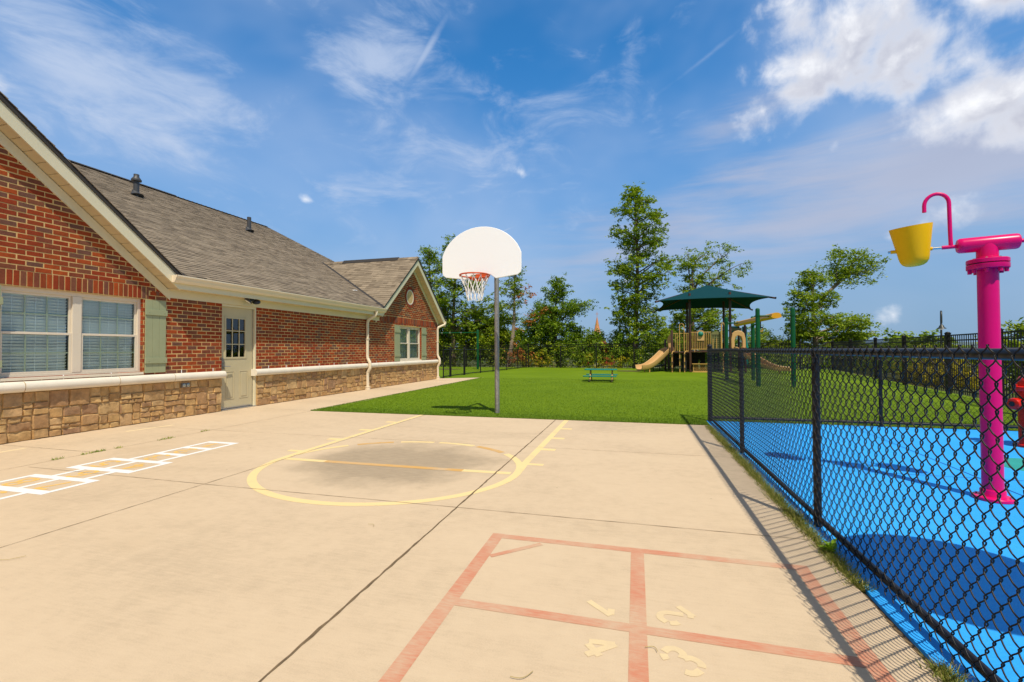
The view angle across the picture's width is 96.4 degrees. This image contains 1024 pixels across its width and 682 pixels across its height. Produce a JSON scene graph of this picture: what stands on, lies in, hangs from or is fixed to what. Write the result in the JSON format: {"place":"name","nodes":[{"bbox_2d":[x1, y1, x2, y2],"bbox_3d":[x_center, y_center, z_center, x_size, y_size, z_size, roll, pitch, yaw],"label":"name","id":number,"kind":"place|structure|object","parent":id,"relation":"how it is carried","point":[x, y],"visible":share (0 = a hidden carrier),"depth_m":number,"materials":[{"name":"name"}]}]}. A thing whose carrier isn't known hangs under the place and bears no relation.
{"place":"outdoors","nodes":[
{"label":"outdoors","id":0,"kind":"place"},
{"bbox_2d":[0,91,445,443],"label":"brick building","id":1,"kind":"structure","parent":0,"point":[185,307],"depth_m":8.35,"materials":[{"name":"brick"}]},
{"bbox_2d":[0,285,143,381],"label":"window","id":2,"kind":"structure","parent":1,"relation":"in","point":[97,338],"depth_m":6.81,"materials":[{"name":"glass"}]},
{"bbox_2d":[221,304,256,410],"bbox_3d":[-5.789,0.339,9.670,0.149,2.168,0.881,-1,-1,15],"label":"door","id":3,"kind":"structure","parent":1,"relation":"in","point":[238,388],"depth_m":9.71,"materials":[{"name":"paint"}]},
{"bbox_2d":[400,326,419,361],"bbox_3d":[-3.807,0.108,17.036,0.145,1.280,1.690,-1,-1,15],"label":"window","id":4,"kind":"structure","parent":1,"relation":"in","point":[409,336],"depth_m":17.04,"materials":[{"name":"glass"}]},
{"bbox_2d":[0,377,941,681],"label":"concrete court","id":5,"kind":"object","parent":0,"point":[296,541],"visible":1,"depth_m":2.66,"materials":[{"name":"beige concrete"}]},
{"bbox_2d":[81,449,106,454],"bbox_3d":[-5.008,1.321,5.497,0.093,0.035,0.277,-1,-1,15],"label":"weed tuft","id":6,"kind":"object","parent":5,"relation":"on","point":[93,451],"visible":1,"depth_m":5.50,"materials":[{"name":"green plant"}]},
{"bbox_2d":[0,0,1023,343],"label":"sky","id":7,"kind":"structure","parent":0,"point":[784,132],"materials":[{"name":"blue"}]},
{"bbox_2d":[64,352,1014,408],"bbox_3d":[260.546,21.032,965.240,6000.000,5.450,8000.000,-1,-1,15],"label":"ground","id":8,"kind":"structure","parent":0,"point":[574,366],"depth_m":136.56,"materials":[{"name":"green plant"}]},
{"bbox_2d":[415,245,453,329],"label":"oak tree","id":9,"kind":"object","parent":8,"relation":"on","point":[428,258],"visible":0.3,"depth_m":35.89,"materials":[{"name":"green plant"}]},
{"bbox_2d":[439,309,471,365],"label":"bushy tree","id":10,"kind":"object","parent":8,"relation":"on","point":[447,342],"visible":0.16,"depth_m":36.22,"materials":[{"name":"green plant"}]},
{"bbox_2d":[431,233,493,366],"bbox_3d":[-3.830,-3.087,34.973,4.991,10.337,4.752,0,-1,-24],"label":"oak tree","id":11,"kind":"object","parent":8,"relation":"on","point":[452,286],"visible":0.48,"depth_m":34.63,"materials":[{"name":"green plant"}]},
{"bbox_2d":[458,331,487,365],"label":"distant tree","id":12,"kind":"object","parent":8,"relation":"on","point":[468,352],"visible":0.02,"depth_m":77.83,"materials":[{"name":"green plant"}]},
{"bbox_2d":[445,309,509,361],"bbox_3d":[-3.096,-0.308,36.811,5.682,5.058,4.891,0,-1,-27],"label":"bushy tree","id":13,"kind":"object","parent":8,"relation":"on","point":[464,340],"visible":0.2,"depth_m":35.95,"materials":[{"name":"green plant"}]},
{"bbox_2d":[470,303,522,366],"bbox_3d":[-1.275,-0.495,36.119,4.438,5.326,4.173,-1,-1,15],"label":"bushy tree","id":14,"kind":"object","parent":8,"relation":"on","point":[507,318],"visible":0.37,"depth_m":35.55,"materials":[{"name":"green plant"}]},
{"bbox_2d":[479,320,520,366],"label":"bushy tree","id":15,"kind":"object","parent":8,"relation":"on","point":[505,335],"visible":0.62,"depth_m":34.07,"materials":[{"name":"green plant"}]},
{"bbox_2d":[492,266,550,366],"bbox_3d":[0.751,-1.835,33.210,4.746,7.739,3.404,0,-1,-11],"label":"pine tree","id":16,"kind":"object","parent":8,"relation":"on","point":[515,292],"visible":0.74,"depth_m":33.17,"materials":[{"name":"green plant"}]},
{"bbox_2d":[509,326,536,366],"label":"distant tree","id":17,"kind":"object","parent":8,"relation":"on","point":[519,331],"visible":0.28,"depth_m":78.86,"materials":[{"name":"green plant"}]},
{"bbox_2d":[518,298,559,366],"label":"bushy tree","id":18,"kind":"object","parent":8,"relation":"on","point":[531,333],"visible":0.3,"depth_m":37.95,"materials":[{"name":"green plant"}]},
{"bbox_2d":[528,272,598,367],"bbox_3d":[4.043,-1.573,34.830,5.569,7.352,5.938,-1,-1,15],"label":"maple tree","id":19,"kind":"object","parent":8,"relation":"on","point":[552,322],"visible":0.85,"depth_m":33.78,"materials":[{"name":"green plant"}]},
{"bbox_2d":[516,350,627,367],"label":"golden undergrowth","id":20,"kind":"object","parent":8,"relation":"on","point":[550,362],"visible":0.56,"depth_m":30.46,"materials":[{"name":"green plant"}]},
{"bbox_2d":[570,325,593,365],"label":"bushy tree","id":21,"kind":"object","parent":8,"relation":"on","point":[580,331],"visible":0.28,"depth_m":35.10,"materials":[{"name":"green plant"}]},
{"bbox_2d":[583,328,611,365],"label":"bushy tree","id":22,"kind":"object","parent":8,"relation":"on","point":[590,338],"visible":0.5,"depth_m":34.17,"materials":[{"name":"green plant"}]},
{"bbox_2d":[586,318,614,364],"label":"church","id":23,"kind":"structure","parent":8,"relation":"on","point":[595,329],"depth_m":147.80,"materials":[{"name":"orange brick"}]},
{"bbox_2d":[603,327,632,367],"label":"bushy tree","id":24,"kind":"object","parent":8,"relation":"on","point":[608,349],"visible":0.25,"depth_m":34.82,"materials":[{"name":"green plant"}]},
{"bbox_2d":[613,341,643,365],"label":"distant tree","id":25,"kind":"object","parent":8,"relation":"on","point":[629,357],"visible":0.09,"depth_m":84.29,"materials":[{"name":"green plant"}]},
{"bbox_2d":[439,341,832,369],"bbox_3d":[4.962,0.988,29.602,27.160,1.732,0.878,-1,-1,19],"label":"iron fence","id":26,"kind":"object","parent":8,"relation":"on","point":[595,346],"visible":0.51,"depth_m":29.14,"materials":[{"name":"black metal"}]},
{"bbox_2d":[439,324,836,368],"bbox_3d":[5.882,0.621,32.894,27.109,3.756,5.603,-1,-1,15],"label":"undergrowth","id":27,"kind":"object","parent":8,"relation":"on","point":[590,350],"visible":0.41,"depth_m":32.05,"materials":[{"name":"green plant"}]},
{"bbox_2d":[604,181,683,367],"bbox_3d":[9.373,-4.711,32.837,5.669,13.504,5.778,-1,-1,15],"label":"oak tree","id":28,"kind":"object","parent":8,"relation":"on","point":[634,302],"visible":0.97,"depth_m":32.22,"materials":[{"name":"green plant"}]},
{"bbox_2d":[639,328,693,364],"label":"bushy tree","id":29,"kind":"object","parent":8,"relation":"on","point":[662,334],"visible":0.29,"depth_m":34.01,"materials":[{"name":"green plant"}]},
{"bbox_2d":[652,323,680,360],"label":"bushy tree","id":30,"kind":"object","parent":8,"relation":"on","point":[670,327],"visible":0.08,"depth_m":41.34,"materials":[{"name":"green plant"}]},
{"bbox_2d":[665,240,751,353],"bbox_3d":[16.009,-3.082,37.420,6.816,11.182,5.600,0,-1,-20],"label":"oak tree","id":31,"kind":"object","parent":8,"relation":"on","point":[709,322],"visible":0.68,"depth_m":37.31,"materials":[{"name":"green plant"}]},
{"bbox_2d":[728,324,785,348],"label":"bushy tree","id":32,"kind":"object","parent":8,"relation":"on","point":[765,334],"visible":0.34,"depth_m":37.31,"materials":[{"name":"green plant"}]},
{"bbox_2d":[767,335,812,361],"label":"bushy tree","id":33,"kind":"object","parent":8,"relation":"on","point":[785,341],"visible":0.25,"depth_m":35.15,"materials":[{"name":"green plant"}]},
{"bbox_2d":[798,344,829,369],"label":"distant tree","id":34,"kind":"object","parent":8,"relation":"on","point":[820,362],"visible":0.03,"depth_m":72.71,"materials":[{"name":"green plant"}]},
{"bbox_2d":[778,244,891,363],"bbox_3d":[24.611,-2.488,35.267,8.052,10.085,7.011,-1,-1,15],"label":"oak tree","id":35,"kind":"object","parent":8,"relation":"on","point":[805,327],"visible":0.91,"depth_m":34.78,"materials":[{"name":"green plant"}]},
{"bbox_2d":[705,424,973,681],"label":"grass strip","id":36,"kind":"object","parent":8,"relation":"on","point":[861,585],"depth_m":2.91,"materials":[{"name":"green plant"}]},
{"bbox_2d":[819,538,837,555],"bbox_3d":[1.893,1.227,2.726,0.134,0.114,0.098,1,-1,-44],"label":"broadleaf weed","id":37,"kind":"object","parent":36,"relation":"on","point":[829,545],"visible":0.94,"depth_m":2.72,"materials":[{"name":"green plant"}]},
{"bbox_2d":[819,330,868,368],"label":"bushy tree","id":38,"kind":"object","parent":8,"relation":"on","point":[824,339],"visible":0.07,"depth_m":35.39,"materials":[{"name":"green plant"}]},
{"bbox_2d":[707,420,1023,681],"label":"splash pad","id":39,"kind":"object","parent":8,"relation":"on","point":[913,633],"visible":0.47,"depth_m":3.13,"materials":[{"name":"blue rubber"}]},
{"bbox_2d":[707,344,1023,681],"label":"chain link fence","id":40,"kind":"object","parent":39,"relation":"on","point":[974,661],"visible":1,"depth_m":2.26,"materials":[{"name":"black metal"}]},
{"bbox_2d":[713,347,1023,429],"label":"chain link fence","id":41,"kind":"object","parent":39,"relation":"on","point":[881,395],"visible":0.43,"depth_m":7.13,"materials":[{"name":"black metal"}]},
{"bbox_2d":[888,192,1023,503],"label":"bucket sprayer","id":42,"kind":"object","parent":39,"relation":"on","point":[987,265],"visible":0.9,"depth_m":3.69,"materials":[{"name":"pink metal"}]},
{"bbox_2d":[1006,376,1023,446],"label":"splash hydrant","id":43,"kind":"object","parent":39,"relation":"on","point":[1013,403],"visible":0.71,"depth_m":5.63,"materials":[{"name":"red metal"}]},
{"bbox_2d":[870,329,920,366],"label":"distant tree","id":44,"kind":"object","parent":8,"relation":"on","point":[898,335],"visible":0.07,"depth_m":65.52,"materials":[{"name":"green plant"}]},
{"bbox_2d":[862,592,933,666],"bbox_3d":[1.452,1.286,1.087,0.115,0.058,12.900,-1,-1,15],"label":"soil gap","id":45,"kind":"object","parent":8,"relation":"on","point":[902,635],"depth_m":2.00,"materials":[{"name":"brown soil"}]},
{"bbox_2d":[856,337,939,368],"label":"bushy tree","id":46,"kind":"object","parent":8,"relation":"on","point":[892,345],"visible":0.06,"depth_m":35.26,"materials":[{"name":"green plant"}]},
{"bbox_2d":[826,345,1014,394],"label":"undergrowth","id":47,"kind":"object","parent":8,"relation":"on","point":[923,360],"visible":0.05,"depth_m":22.01,"materials":[{"name":"green plant"}]},
{"bbox_2d":[832,328,1023,398],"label":"iron fence","id":48,"kind":"object","parent":8,"relation":"on","point":[903,340],"visible":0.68,"depth_m":13.44,"materials":[{"name":"black metal"}]},
{"bbox_2d":[883,343,977,382],"bbox_3d":[15.585,1.230,16.862,2.742,2.500,2.877,1,-1,-35],"label":"golden shrub","id":49,"kind":"object","parent":8,"relation":"on","point":[928,367],"visible":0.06,"depth_m":16.82,"materials":[{"name":"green plant"}]},
{"bbox_2d":[908,329,965,347],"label":"distant tree","id":50,"kind":"object","parent":8,"relation":"on","point":[926,334],"visible":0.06,"depth_m":63.58,"materials":[{"name":"green plant"}]},
{"bbox_2d":[937,311,946,345],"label":"street lamp","id":51,"kind":"object","parent":8,"relation":"on","point":[941,327],"visible":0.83,"depth_m":48.88,"materials":[{"name":"metal"}]},
{"bbox_2d":[909,359,978,389],"bbox_3d":[14.703,1.331,15.259,2.297,2.191,2.642,0,-1,-17],"label":"golden shrub","id":52,"kind":"object","parent":8,"relation":"on","point":[953,376],"visible":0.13,"depth_m":15.01,"materials":[{"name":"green plant"}]},
{"bbox_2d":[939,317,1023,389],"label":"bushy tree","id":53,"kind":"object","parent":8,"relation":"on","point":[1019,326],"visible":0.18,"depth_m":15.65,"materials":[{"name":"green plant"}]},
{"bbox_2d":[313,367,1017,430],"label":"turf","id":54,"kind":"structure","parent":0,"point":[574,374],"depth_m":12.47,"materials":[{"name":"green plant"}]},
{"bbox_2d":[439,330,478,368],"bbox_3d":[-4.117,0.545,29.072,4.240,2.470,0.136,-1,-1,15],"label":"swing frame","id":55,"kind":"object","parent":54,"relation":"on","point":[477,332],"visible":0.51,"depth_m":28.51,"materials":[{"name":"metal"}]},
{"bbox_2d":[442,227,521,412],"bbox_3d":[-0.490,-0.314,8.091,1.239,3.375,1.191,0,-1,-32],"label":"basketball hoop","id":56,"kind":"object","parent":54,"relation":"on","point":[482,254],"visible":1,"depth_m":8.01,"materials":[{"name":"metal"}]},
{"bbox_2d":[443,347,526,377],"bbox_3d":[-1.101,1.059,25.356,0.253,1.380,11.691,-1,-1,20],"label":"chain link fence","id":57,"kind":"object","parent":54,"relation":"on","point":[450,367],"visible":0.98,"depth_m":23.40,"materials":[{"name":"black metal"}]},
{"bbox_2d":[311,377,708,424],"bbox_3d":[-1.980,1.449,12.627,6.187,0.030,13.494,0,-1,-19],"label":"turf edge fringe","id":58,"kind":"object","parent":54,"relation":"on","point":[486,415],"visible":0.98,"depth_m":8.41,"materials":[{"name":"green plant"}]},
{"bbox_2d":[583,369,617,381],"bbox_3d":[3.385,1.308,17.461,1.220,0.485,1.480,-1,-1,15],"label":"picnic table","id":59,"kind":"object","parent":54,"relation":"on","point":[590,376],"visible":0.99,"depth_m":17.18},
{"bbox_2d":[635,323,790,372],"bbox_3d":[10.285,0.346,24.413,7.219,2.581,4.012,-1,-1,15],"label":"play structure","id":60,"kind":"object","parent":54,"relation":"on","point":[679,358],"visible":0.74,"depth_m":24.17,"materials":[{"name":"beige plastic"}]},
{"bbox_2d":[652,285,775,371],"bbox_3d":[11.116,-0.750,25.863,6.131,4.820,6.985,-1,-1,15],"label":"shade canopy","id":61,"kind":"object","parent":54,"relation":"on","point":[707,296],"visible":0.98,"depth_m":24.98,"materials":[{"name":"fabric"}]},
{"bbox_2d":[724,307,795,386],"bbox_3d":[8.670,0.229,16.451,1.149,2.530,4.146,0,-1,8],"label":"track ride","id":62,"kind":"object","parent":54,"relation":"on","point":[756,320],"visible":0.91,"depth_m":14.75,"materials":[{"name":"green plastic"}]}
]}

